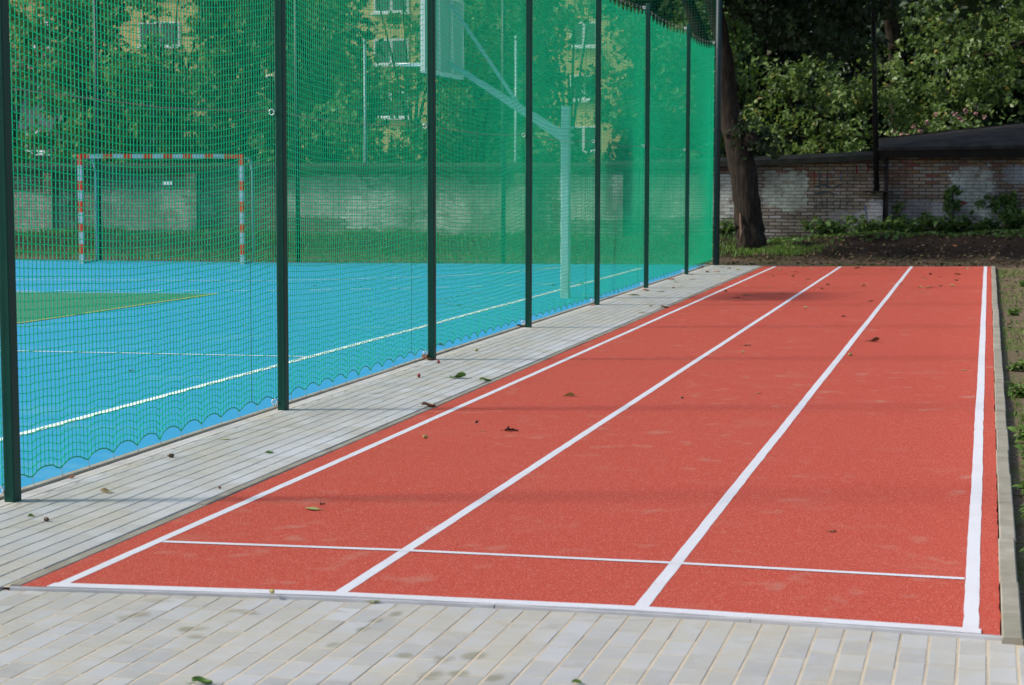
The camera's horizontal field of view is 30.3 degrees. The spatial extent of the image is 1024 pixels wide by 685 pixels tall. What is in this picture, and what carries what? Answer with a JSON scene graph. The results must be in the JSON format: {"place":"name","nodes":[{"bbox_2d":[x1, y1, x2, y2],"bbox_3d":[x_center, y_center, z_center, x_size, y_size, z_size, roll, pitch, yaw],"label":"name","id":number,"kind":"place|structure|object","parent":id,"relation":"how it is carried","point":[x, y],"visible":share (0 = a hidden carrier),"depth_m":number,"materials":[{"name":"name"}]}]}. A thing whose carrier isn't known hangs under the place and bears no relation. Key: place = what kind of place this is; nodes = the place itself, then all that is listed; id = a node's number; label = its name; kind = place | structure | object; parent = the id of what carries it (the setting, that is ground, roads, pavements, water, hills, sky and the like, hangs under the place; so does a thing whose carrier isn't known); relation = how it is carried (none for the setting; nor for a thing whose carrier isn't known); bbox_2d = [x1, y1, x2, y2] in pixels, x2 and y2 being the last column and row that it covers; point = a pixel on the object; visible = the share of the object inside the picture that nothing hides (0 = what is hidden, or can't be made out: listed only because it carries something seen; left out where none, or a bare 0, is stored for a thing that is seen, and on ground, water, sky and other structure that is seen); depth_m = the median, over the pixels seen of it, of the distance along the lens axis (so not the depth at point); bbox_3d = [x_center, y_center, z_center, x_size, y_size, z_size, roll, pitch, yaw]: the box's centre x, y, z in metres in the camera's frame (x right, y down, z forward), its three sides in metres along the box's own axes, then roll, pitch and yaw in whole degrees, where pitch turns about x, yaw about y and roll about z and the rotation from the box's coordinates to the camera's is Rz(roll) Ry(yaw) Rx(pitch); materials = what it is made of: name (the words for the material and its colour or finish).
{"place":"outdoors","nodes":[
{"label":"outdoors","id":0,"kind":"place"},
{"bbox_2d":[22,266,1000,634],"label":"running track","id":1,"kind":"structure","parent":0,"point":[868,458],"depth_m":10.46,"materials":[{"name":"red rubber"}]},
{"bbox_2d":[306,507,324,509],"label":"fallen leaf","id":2,"kind":"object","parent":1,"relation":"on","point":[313,508],"visible":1,"depth_m":9.57,"materials":[{"name":"yellow plant"}]},
{"bbox_2d":[59,266,775,582],"bbox_3d":[1.526,-0.212,21.592,0.056,0.001,28.504,1,5,14],"label":"lane marking","id":3,"kind":"object","parent":1,"relation":"on","point":[151,543],"visible":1,"depth_m":10.83,"materials":[{"name":"white paint"}]},
{"bbox_2d":[504,426,518,430],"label":"fallen leaf","id":4,"kind":"object","parent":1,"relation":"on","point":[509,429],"visible":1,"depth_m":12.52,"materials":[{"name":"brown plant"}]},
{"bbox_2d":[47,583,980,633],"bbox_3d":[-0.070,1.032,7.457,3.724,0.008,0.167,1,5,12],"label":"front marking","id":5,"kind":"object","parent":1,"relation":"on","point":[754,616],"visible":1,"depth_m":7.46,"materials":[{"name":"white paint"}]},
{"bbox_2d":[163,540,964,578],"bbox_3d":[0.152,0.951,8.360,3.592,0.001,0.096,1,5,13],"label":"start marking","id":6,"kind":"object","parent":1,"relation":"on","point":[855,572],"visible":1,"depth_m":8.35,"materials":[{"name":"white paint"}]},
{"bbox_2d":[335,266,841,591],"bbox_3d":[2.726,-0.205,21.528,0.059,0.001,28.711,1,5,14],"label":"lane marking","id":7,"kind":"object","parent":1,"relation":"on","point":[362,578],"visible":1,"depth_m":10.63,"materials":[{"name":"white paint"}]},
{"bbox_2d":[635,266,912,605],"bbox_3d":[3.992,-0.194,21.423,0.063,0.001,29.018,1,5,14],"label":"lane marking","id":8,"kind":"object","parent":1,"relation":"on","point":[651,593],"visible":1,"depth_m":10.33,"materials":[{"name":"white paint"}]},
{"bbox_2d":[887,267,926,267],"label":"finish marking","id":9,"kind":"object","parent":1,"relation":"on","point":[906,267],"visible":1,"depth_m":34.99,"materials":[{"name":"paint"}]},
{"bbox_2d":[963,266,986,628],"bbox_3d":[5.291,-0.178,21.268,0.066,0.001,29.435,1,5,14],"label":"lane marking","id":10,"kind":"object","parent":1,"relation":"on","point":[971,603],"visible":1,"depth_m":9.86,"materials":[{"name":"white paint"}]},
{"bbox_2d":[0,265,1023,684],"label":"paving","id":11,"kind":"structure","parent":0,"point":[82,513],"depth_m":7.19,"materials":[{"name":"grey concrete"}]},
{"bbox_2d":[101,488,114,492],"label":"fallen leaf","id":12,"kind":"object","parent":11,"relation":"on","point":[105,490],"visible":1,"depth_m":10.06,"materials":[{"name":"beige plant"}]},
{"bbox_2d":[192,676,211,683],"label":"fallen leaf","id":13,"kind":"object","parent":11,"relation":"on","point":[202,680],"visible":1,"depth_m":6.34,"materials":[{"name":"green plant"}]},
{"bbox_2d":[0,0,721,502],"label":"net fence","id":14,"kind":"object","parent":11,"relation":"on","point":[314,40],"visible":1,"depth_m":15.47,"materials":[{"name":"green fabric"}]},
{"bbox_2d":[422,354,435,359],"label":"fallen leaf","id":15,"kind":"object","parent":11,"relation":"on","point":[425,357],"visible":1,"depth_m":17.33,"materials":[{"name":"brown plant"}]},
{"bbox_2d":[445,372,465,377],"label":"fallen leaf","id":16,"kind":"object","parent":11,"relation":"on","point":[460,375],"visible":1,"depth_m":15.75,"materials":[{"name":"green plant"}]},
{"bbox_2d":[571,679,584,683],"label":"fallen leaf","id":17,"kind":"object","parent":11,"relation":"on","point":[577,680],"visible":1,"depth_m":6.35,"materials":[{"name":"green plant"}]},
{"bbox_2d":[9,229,1023,644],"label":"ground","id":18,"kind":"structure","parent":0,"point":[1011,353],"depth_m":38.60,"materials":[{"name":"soil"}]},
{"bbox_2d":[8,0,74,162],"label":"broadleaf tree","id":19,"kind":"object","parent":18,"relation":"on","point":[27,75],"visible":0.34,"depth_m":52.86,"materials":[{"name":"green plant"}]},
{"bbox_2d":[29,0,149,162],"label":"dark tree","id":20,"kind":"object","parent":18,"relation":"on","point":[84,67],"visible":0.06,"depth_m":59.79,"materials":[{"name":"green plant"}]},
{"bbox_2d":[26,0,170,162],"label":"broadleaf tree","id":21,"kind":"object","parent":18,"relation":"on","point":[88,79],"visible":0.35,"depth_m":52.59,"materials":[{"name":"green plant"}]},
{"bbox_2d":[10,53,188,162],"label":"grey house","id":22,"kind":"structure","parent":18,"relation":"on","point":[36,124],"depth_m":67.78,"materials":[{"name":"brown tile"}]},
{"bbox_2d":[26,131,49,155],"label":"window","id":23,"kind":"structure","parent":22,"relation":"in","point":[26,131],"depth_m":67.71,"materials":[{"name":"white glass"}]},
{"bbox_2d":[99,0,240,162],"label":"broadleaf tree","id":24,"kind":"object","parent":18,"relation":"on","point":[147,89],"visible":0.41,"depth_m":51.41,"materials":[{"name":"green plant"}]},
{"bbox_2d":[182,0,299,162],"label":"dark tree","id":25,"kind":"object","parent":18,"relation":"on","point":[233,78],"visible":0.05,"depth_m":57.99,"materials":[{"name":"green plant"}]},
{"bbox_2d":[171,0,311,162],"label":"broadleaf tree","id":26,"kind":"object","parent":18,"relation":"on","point":[234,69],"visible":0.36,"depth_m":50.81,"materials":[{"name":"green plant"}]},
{"bbox_2d":[253,0,399,162],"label":"broadleaf tree","id":27,"kind":"object","parent":18,"relation":"on","point":[330,116],"visible":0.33,"depth_m":50.38,"materials":[{"name":"green plant"}]},
{"bbox_2d":[268,0,398,162],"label":"dark tree","id":28,"kind":"object","parent":18,"relation":"on","point":[357,30],"visible":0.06,"depth_m":57.18,"materials":[{"name":"green plant"}]},
{"bbox_2d":[0,260,702,492],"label":"sports court","id":29,"kind":"object","parent":18,"relation":"on","point":[70,465],"visible":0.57,"depth_m":19.68,"materials":[{"name":"blue rubber"}]},
{"bbox_2d":[16,292,207,323],"bbox_3d":[-9.932,-0.391,23.395,9.430,0.001,9.680,1,5,14],"label":"green court zone","id":30,"kind":"object","parent":29,"relation":"on","point":[123,299],"visible":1,"depth_m":25.05,"materials":[{"name":"rubber"}]},
{"bbox_2d":[21,292,217,322],"bbox_3d":[-9.928,-0.395,23.387,9.462,0.001,9.715,1,5,14],"label":"zone marking","id":31,"kind":"object","parent":30,"relation":"on","point":[114,308],"visible":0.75,"depth_m":24.59,"materials":[{"name":"white paint"}]},
{"bbox_2d":[77,154,253,263],"bbox_3d":[-6.641,-2.587,36.560,3.196,2.082,1.172,0,5,3],"label":"handball goal","id":32,"kind":"object","parent":29,"relation":"on","point":[135,156],"visible":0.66,"depth_m":36.72,"materials":[{"name":"red paint"}]},
{"bbox_2d":[43,351,306,356],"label":"line marking","id":33,"kind":"object","parent":29,"relation":"on","point":[166,353],"visible":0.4,"depth_m":17.87,"materials":[{"name":"white paint"}]},
{"bbox_2d":[16,286,473,290],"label":"nine metre marking","id":34,"kind":"object","parent":29,"relation":"on","point":[157,290],"visible":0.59,"depth_m":27.63,"materials":[{"name":"white paint"}]},
{"bbox_2d":[0,269,636,440],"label":"sideline marking","id":35,"kind":"object","parent":29,"relation":"on","point":[110,409],"visible":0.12,"depth_m":15.25,"materials":[{"name":"white paint"}]},
{"bbox_2d":[41,262,602,267],"bbox_3d":[-7.481,-1.527,36.298,19.938,0.001,0.422,1,5,10],"label":"goal line marking","id":36,"kind":"object","parent":29,"relation":"on","point":[318,264],"visible":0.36,"depth_m":35.92,"materials":[{"name":"grey paint"}]},
{"bbox_2d":[398,0,573,297],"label":"basketball hoop","id":37,"kind":"object","parent":29,"relation":"on","point":[490,88],"visible":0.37,"depth_m":26.08,"materials":[{"name":"grey paint"}]},
{"bbox_2d":[0,264,709,499],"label":"court kerb","id":38,"kind":"structure","parent":18,"relation":"on","point":[201,432],"depth_m":13.38,"materials":[{"name":"concrete"}]},
{"bbox_2d":[9,0,715,263],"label":"end net fence","id":39,"kind":"object","parent":18,"relation":"on","point":[296,118],"visible":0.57,"depth_m":37.02,"materials":[{"name":"teal fabric"}]},
{"bbox_2d":[363,40,366,162],"bbox_3d":[-3.696,-5.016,47.665,0.086,5.178,0.090,1,5,14],"label":"metal pole","id":40,"kind":"object","parent":18,"relation":"on","point":[364,47],"visible":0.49,"depth_m":47.51,"materials":[{"name":"grey metal"}]},
{"bbox_2d":[10,266,762,585],"bbox_3d":[1.315,-0.176,21.621,0.063,0.086,28.534,1,5,14],"label":"path edging","id":41,"kind":"object","parent":18,"relation":"on","point":[159,523],"visible":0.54,"depth_m":10.81,"materials":[{"name":"concrete"}]},
{"bbox_2d":[417,402,435,406],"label":"fallen leaf","id":42,"kind":"object","parent":41,"relation":"on","point":[428,404],"visible":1,"depth_m":13.80,"materials":[{"name":"brown plant"}]},
{"bbox_2d":[9,0,786,162],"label":"apartment building","id":43,"kind":"structure","parent":18,"relation":"on","point":[178,36],"depth_m":98.61,"materials":[{"name":"yellow concrete"}]},
{"bbox_2d":[137,22,179,48],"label":"window","id":44,"kind":"structure","parent":43,"relation":"in","point":[177,34],"depth_m":101.45,"materials":[{"name":"white glass"}]},
{"bbox_2d":[371,0,409,14],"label":"window","id":45,"kind":"structure","parent":43,"relation":"in","point":[385,10],"depth_m":98.31,"materials":[{"name":"white glass"}]},
{"bbox_2d":[374,39,406,66],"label":"window","id":46,"kind":"structure","parent":43,"relation":"in","point":[385,40],"depth_m":98.52,"materials":[{"name":"white glass"}]},
{"bbox_2d":[378,92,408,119],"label":"window","id":47,"kind":"structure","parent":43,"relation":"in","point":[398,92],"depth_m":98.69,"materials":[{"name":"white glass"}]},
{"bbox_2d":[570,75,593,101],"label":"window","id":48,"kind":"structure","parent":43,"relation":"in","point":[570,75],"depth_m":96.22,"materials":[{"name":"white glass"}]},
{"bbox_2d":[570,22,594,47],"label":"window","id":49,"kind":"structure","parent":43,"relation":"in","point":[579,22],"depth_m":95.96,"materials":[{"name":"white glass"}]},
{"bbox_2d":[573,126,594,152],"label":"window","id":50,"kind":"structure","parent":43,"relation":"in","point":[583,133],"depth_m":96.41,"materials":[{"name":"white glass"}]},
{"bbox_2d":[345,0,485,162],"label":"broadleaf tree","id":51,"kind":"object","parent":18,"relation":"on","point":[399,93],"visible":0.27,"depth_m":48.95,"materials":[{"name":"green plant"}]},
{"bbox_2d":[15,225,838,264],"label":"rough grass","id":52,"kind":"structure","parent":18,"relation":"on","point":[352,239],"depth_m":41.43,"materials":[{"name":"green plant"}]},
{"bbox_2d":[14,151,885,239],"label":"brick wall","id":53,"kind":"structure","parent":18,"relation":"on","point":[793,190],"depth_m":44.77,"materials":[{"name":"brick"}]},
{"bbox_2d":[863,0,891,192],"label":"steel pole","id":54,"kind":"object","parent":53,"relation":"on","point":[875,166],"visible":0.93,"depth_m":42.23,"materials":[{"name":"metal"}]},
{"bbox_2d":[420,2,536,162],"bbox_3d":[-1.171,-7.494,56.812,3.577,8.526,4.800,-2,5,-18],"label":"dark tree","id":55,"kind":"object","parent":18,"relation":"on","point":[485,21],"visible":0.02,"depth_m":55.97,"materials":[{"name":"green plant"}]},
{"bbox_2d":[418,0,554,162],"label":"broadleaf tree","id":56,"kind":"object","parent":18,"relation":"on","point":[495,35],"visible":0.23,"depth_m":49.86,"materials":[{"name":"green plant"}]},
{"bbox_2d":[10,586,1001,640],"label":"front kerb","id":57,"kind":"structure","parent":18,"relation":"on","point":[581,610],"depth_m":7.44,"materials":[{"name":"grey concrete"}]},
{"bbox_2d":[0,589,1023,684],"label":"paving bed","id":58,"kind":"object","parent":18,"relation":"on","point":[798,681],"visible":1,"depth_m":6.82,"materials":[{"name":"grey concrete"}]},
{"bbox_2d":[514,36,517,162],"bbox_3d":[0.100,-4.965,46.925,0.086,5.218,0.090,1,5,14],"label":"metal pole","id":59,"kind":"object","parent":18,"relation":"on","point":[515,114],"visible":0.27,"depth_m":46.87,"materials":[{"name":"grey metal"}]},
{"bbox_2d":[481,0,588,162],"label":"dark tree","id":60,"kind":"object","parent":18,"relation":"on","point":[549,54],"visible":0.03,"depth_m":55.19,"materials":[{"name":"green plant"}]},
{"bbox_2d":[487,0,664,162],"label":"broadleaf tree","id":61,"kind":"object","parent":18,"relation":"on","point":[542,62],"visible":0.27,"depth_m":48.70,"materials":[{"name":"green plant"}]},
{"bbox_2d":[601,1,714,160],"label":"dark tree","id":62,"kind":"object","parent":18,"relation":"on","point":[663,150],"visible":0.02,"depth_m":54.81,"materials":[{"name":"green plant"}]},
{"bbox_2d":[589,0,756,160],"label":"broadleaf tree","id":63,"kind":"object","parent":18,"relation":"on","point":[680,21],"visible":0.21,"depth_m":48.12,"materials":[{"name":"green plant"}]},
{"bbox_2d":[654,0,779,156],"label":"dark tree","id":64,"kind":"object","parent":18,"relation":"on","point":[748,74],"visible":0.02,"depth_m":54.35,"materials":[{"name":"green plant"}]},
{"bbox_2d":[698,218,735,237],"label":"weed clump","id":65,"kind":"object","parent":18,"relation":"on","point":[729,228],"visible":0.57,"depth_m":42.67,"materials":[{"name":"green plant"}]},
{"bbox_2d":[701,0,773,149],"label":"slender tree","id":66,"kind":"object","parent":18,"relation":"on","point":[736,39],"visible":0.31,"depth_m":49.35,"materials":[{"name":"green plant"}]},
{"bbox_2d":[487,0,1019,249],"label":"leaning tree","id":67,"kind":"object","parent":18,"relation":"on","point":[741,141],"visible":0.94,"depth_m":40.03,"materials":[{"name":"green plant"}]},
{"bbox_2d":[702,239,845,257],"bbox_3d":[5.491,-2.015,39.616,3.406,0.418,2.784,-2,5,-20],"label":"grass tuft","id":68,"kind":"object","parent":18,"relation":"on","point":[794,250],"visible":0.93,"depth_m":39.24,"materials":[{"name":"green plant"}]},
{"bbox_2d":[740,3,817,134],"bbox_3d":[7.633,-9.685,65.666,7.526,11.373,5.393,2,6,24],"label":"dark tree","id":69,"kind":"object","parent":18,"relation":"on","point":[776,67],"depth_m":64.22,"materials":[{"name":"green plant"}]},
{"bbox_2d":[714,0,852,155],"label":"dark tree","id":70,"kind":"object","parent":18,"relation":"on","point":[793,55],"visible":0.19,"depth_m":55.00,"materials":[{"name":"green plant"}]},
{"bbox_2d":[742,52,899,155],"bbox_3d":[7.458,-4.715,46.352,3.960,4.901,2.950,1,5,14],"label":"leafy bush","id":71,"kind":"object","parent":18,"relation":"on","point":[811,144],"visible":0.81,"depth_m":45.99,"materials":[{"name":"green plant"}]},
{"bbox_2d":[796,215,854,235],"bbox_3d":[7.088,-2.602,42.391,1.385,0.512,1.337,1,5,14],"label":"weed clump","id":72,"kind":"object","parent":18,"relation":"on","point":[832,226],"visible":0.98,"depth_m":42.14,"materials":[{"name":"green plant"}]},
{"bbox_2d":[770,0,917,144],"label":"dark tree","id":73,"kind":"object","parent":18,"relation":"on","point":[854,65],"depth_m":63.95,"materials":[{"name":"green plant"}]},
{"bbox_2d":[769,0,946,152],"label":"dark tree","id":74,"kind":"object","parent":18,"relation":"on","point":[848,76],"visible":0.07,"depth_m":54.95,"materials":[{"name":"green plant"}]},
{"bbox_2d":[840,214,891,231],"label":"weed clump","id":75,"kind":"object","parent":18,"relation":"on","point":[872,225],"visible":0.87,"depth_m":41.97,"materials":[{"name":"green plant"}]},
{"bbox_2d":[726,231,1023,267],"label":"leaf litter","id":76,"kind":"object","parent":18,"relation":"on","point":[956,259],"visible":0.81,"depth_m":38.19,"materials":[{"name":"brown plant"}]},
{"bbox_2d":[767,227,1023,243],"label":"ground ivy","id":77,"kind":"object","parent":18,"relation":"on","point":[878,233],"visible":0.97,"depth_m":40.93,"materials":[{"name":"green plant"}]},
{"bbox_2d":[875,213,943,234],"bbox_3d":[8.765,-2.604,41.840,1.518,0.532,1.397,1,5,14],"label":"weed clump","id":78,"kind":"object","parent":18,"relation":"on","point":[894,225],"visible":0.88,"depth_m":41.74,"materials":[{"name":"green plant"}]},
{"bbox_2d":[826,4,1008,136],"bbox_3d":[13.420,-9.759,64.104,7.627,11.802,5.460,1,5,14],"label":"dark tree","id":79,"kind":"object","parent":18,"relation":"on","point":[948,106],"visible":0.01,"depth_m":63.37,"materials":[{"name":"green plant"}]},
{"bbox_2d":[852,0,1023,149],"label":"dark tree","id":80,"kind":"object","parent":18,"relation":"on","point":[880,29],"visible":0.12,"depth_m":53.31,"materials":[{"name":"green plant"}]},
{"bbox_2d":[862,0,1023,136],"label":"leafy tree","id":81,"kind":"object","parent":18,"relation":"on","point":[903,117],"visible":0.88,"depth_m":46.51,"materials":[{"name":"green plant"}]},
{"bbox_2d":[916,210,974,233],"bbox_3d":[9.611,-2.649,41.724,1.277,0.540,1.380,-2,5,-19],"label":"weed clump","id":82,"kind":"object","parent":18,"relation":"on","point":[942,226],"visible":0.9,"depth_m":41.69,"materials":[{"name":"green plant"}]},
{"bbox_2d":[879,109,1015,136],"bbox_3d":[10.342,-3.882,45.288,3.153,3.392,1.304,1,5,6],"label":"flowering shrub","id":83,"kind":"object","parent":18,"relation":"on","point":[929,123],"visible":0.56,"depth_m":45.04,"materials":[{"name":"green plant"}]},
{"bbox_2d":[878,122,1023,231],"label":"brick shed","id":84,"kind":"structure","parent":18,"relation":"on","point":[921,170],"depth_m":42.24,"materials":[{"name":"brown brick"}]},
{"bbox_2d":[892,200,913,230],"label":"climbing vine","id":85,"kind":"object","parent":84,"relation":"attached to","point":[896,208],"visible":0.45,"depth_m":42.48,"materials":[{"name":"green plant"}]},
{"bbox_2d":[942,184,963,231],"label":"climbing vine","id":86,"kind":"object","parent":84,"relation":"attached to","point":[949,197],"visible":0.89,"depth_m":42.18,"materials":[{"name":"green plant"}]},
{"bbox_2d":[974,192,1015,227],"bbox_3d":[10.713,-2.841,42.031,0.907,1.006,0.444,1,5,14],"label":"climbing vine","id":87,"kind":"object","parent":84,"relation":"attached to","point":[997,204],"visible":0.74,"depth_m":41.96,"materials":[{"name":"green plant"}]},
{"bbox_2d":[999,190,1021,217],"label":"climbing vine","id":88,"kind":"object","parent":84,"relation":"attached to","point":[1012,200],"visible":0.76,"depth_m":41.86,"materials":[{"name":"green plant"}]},
{"bbox_2d":[956,211,1006,231],"bbox_3d":[10.254,-2.620,41.548,1.258,0.545,1.210,1,5,14],"label":"weed clump","id":89,"kind":"object","parent":18,"relation":"on","point":[980,225],"visible":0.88,"depth_m":41.39,"materials":[{"name":"green plant"}]},
{"bbox_2d":[948,0,1018,123],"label":"dark tree","id":90,"kind":"object","parent":18,"relation":"on","point":[998,8],"visible":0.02,"depth_m":63.15,"materials":[{"name":"green plant"}]},
{"bbox_2d":[949,13,1023,125],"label":"dark tree","id":91,"kind":"object","parent":18,"relation":"on","point":[1015,110],"visible":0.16,"depth_m":53.80,"materials":[{"name":"green plant"}]},
{"bbox_2d":[978,209,1023,228],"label":"weed clump","id":92,"kind":"object","parent":18,"relation":"on","point":[1012,222],"visible":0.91,"depth_m":41.13,"materials":[{"name":"green plant"}]},
{"bbox_2d":[991,266,1022,644],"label":"kerb","id":93,"kind":"structure","parent":18,"relation":"on","point":[1010,613],"depth_m":9.47,"materials":[{"name":"concrete"}]},
{"bbox_2d":[996,267,1023,477],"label":"grass","id":94,"kind":"structure","parent":18,"relation":"on","point":[1007,346],"depth_m":21.07,"materials":[{"name":"green plant"}]},
{"bbox_2d":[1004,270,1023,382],"bbox_3d":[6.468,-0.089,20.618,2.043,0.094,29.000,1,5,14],"label":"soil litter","id":95,"kind":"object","parent":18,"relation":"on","point":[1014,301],"visible":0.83,"depth_m":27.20,"materials":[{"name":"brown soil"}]},
{"bbox_2d":[1005,358,1023,370],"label":"weed","id":96,"kind":"object","parent":18,"relation":"on","point":[1018,366],"visible":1,"depth_m":16.84,"materials":[{"name":"green plant"}]},
{"bbox_2d":[1006,381,1023,397],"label":"weed","id":97,"kind":"object","parent":18,"relation":"on","point":[1018,391],"visible":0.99,"depth_m":14.82,"materials":[{"name":"green plant"}]},
{"bbox_2d":[1007,305,1022,315],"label":"weed","id":98,"kind":"object","parent":18,"relation":"on","point":[1011,312],"visible":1,"depth_m":23.55,"materials":[{"name":"green plant"}]},
{"bbox_2d":[1007,425,1023,442],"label":"weed","id":99,"kind":"object","parent":18,"relation":"on","point":[1015,429],"visible":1,"depth_m":12.29,"materials":[{"name":"green plant"}]},
{"bbox_2d":[1012,475,1023,493],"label":"weed","id":100,"kind":"object","parent":18,"relation":"on","point":[1020,485],"visible":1,"depth_m":10.28,"materials":[{"name":"green plant"}]},
{"bbox_2d":[1014,444,1023,463],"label":"weed","id":101,"kind":"object","parent":18,"relation":"on","point":[1020,447],"visible":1,"depth_m":11.36,"materials":[{"name":"green plant"}]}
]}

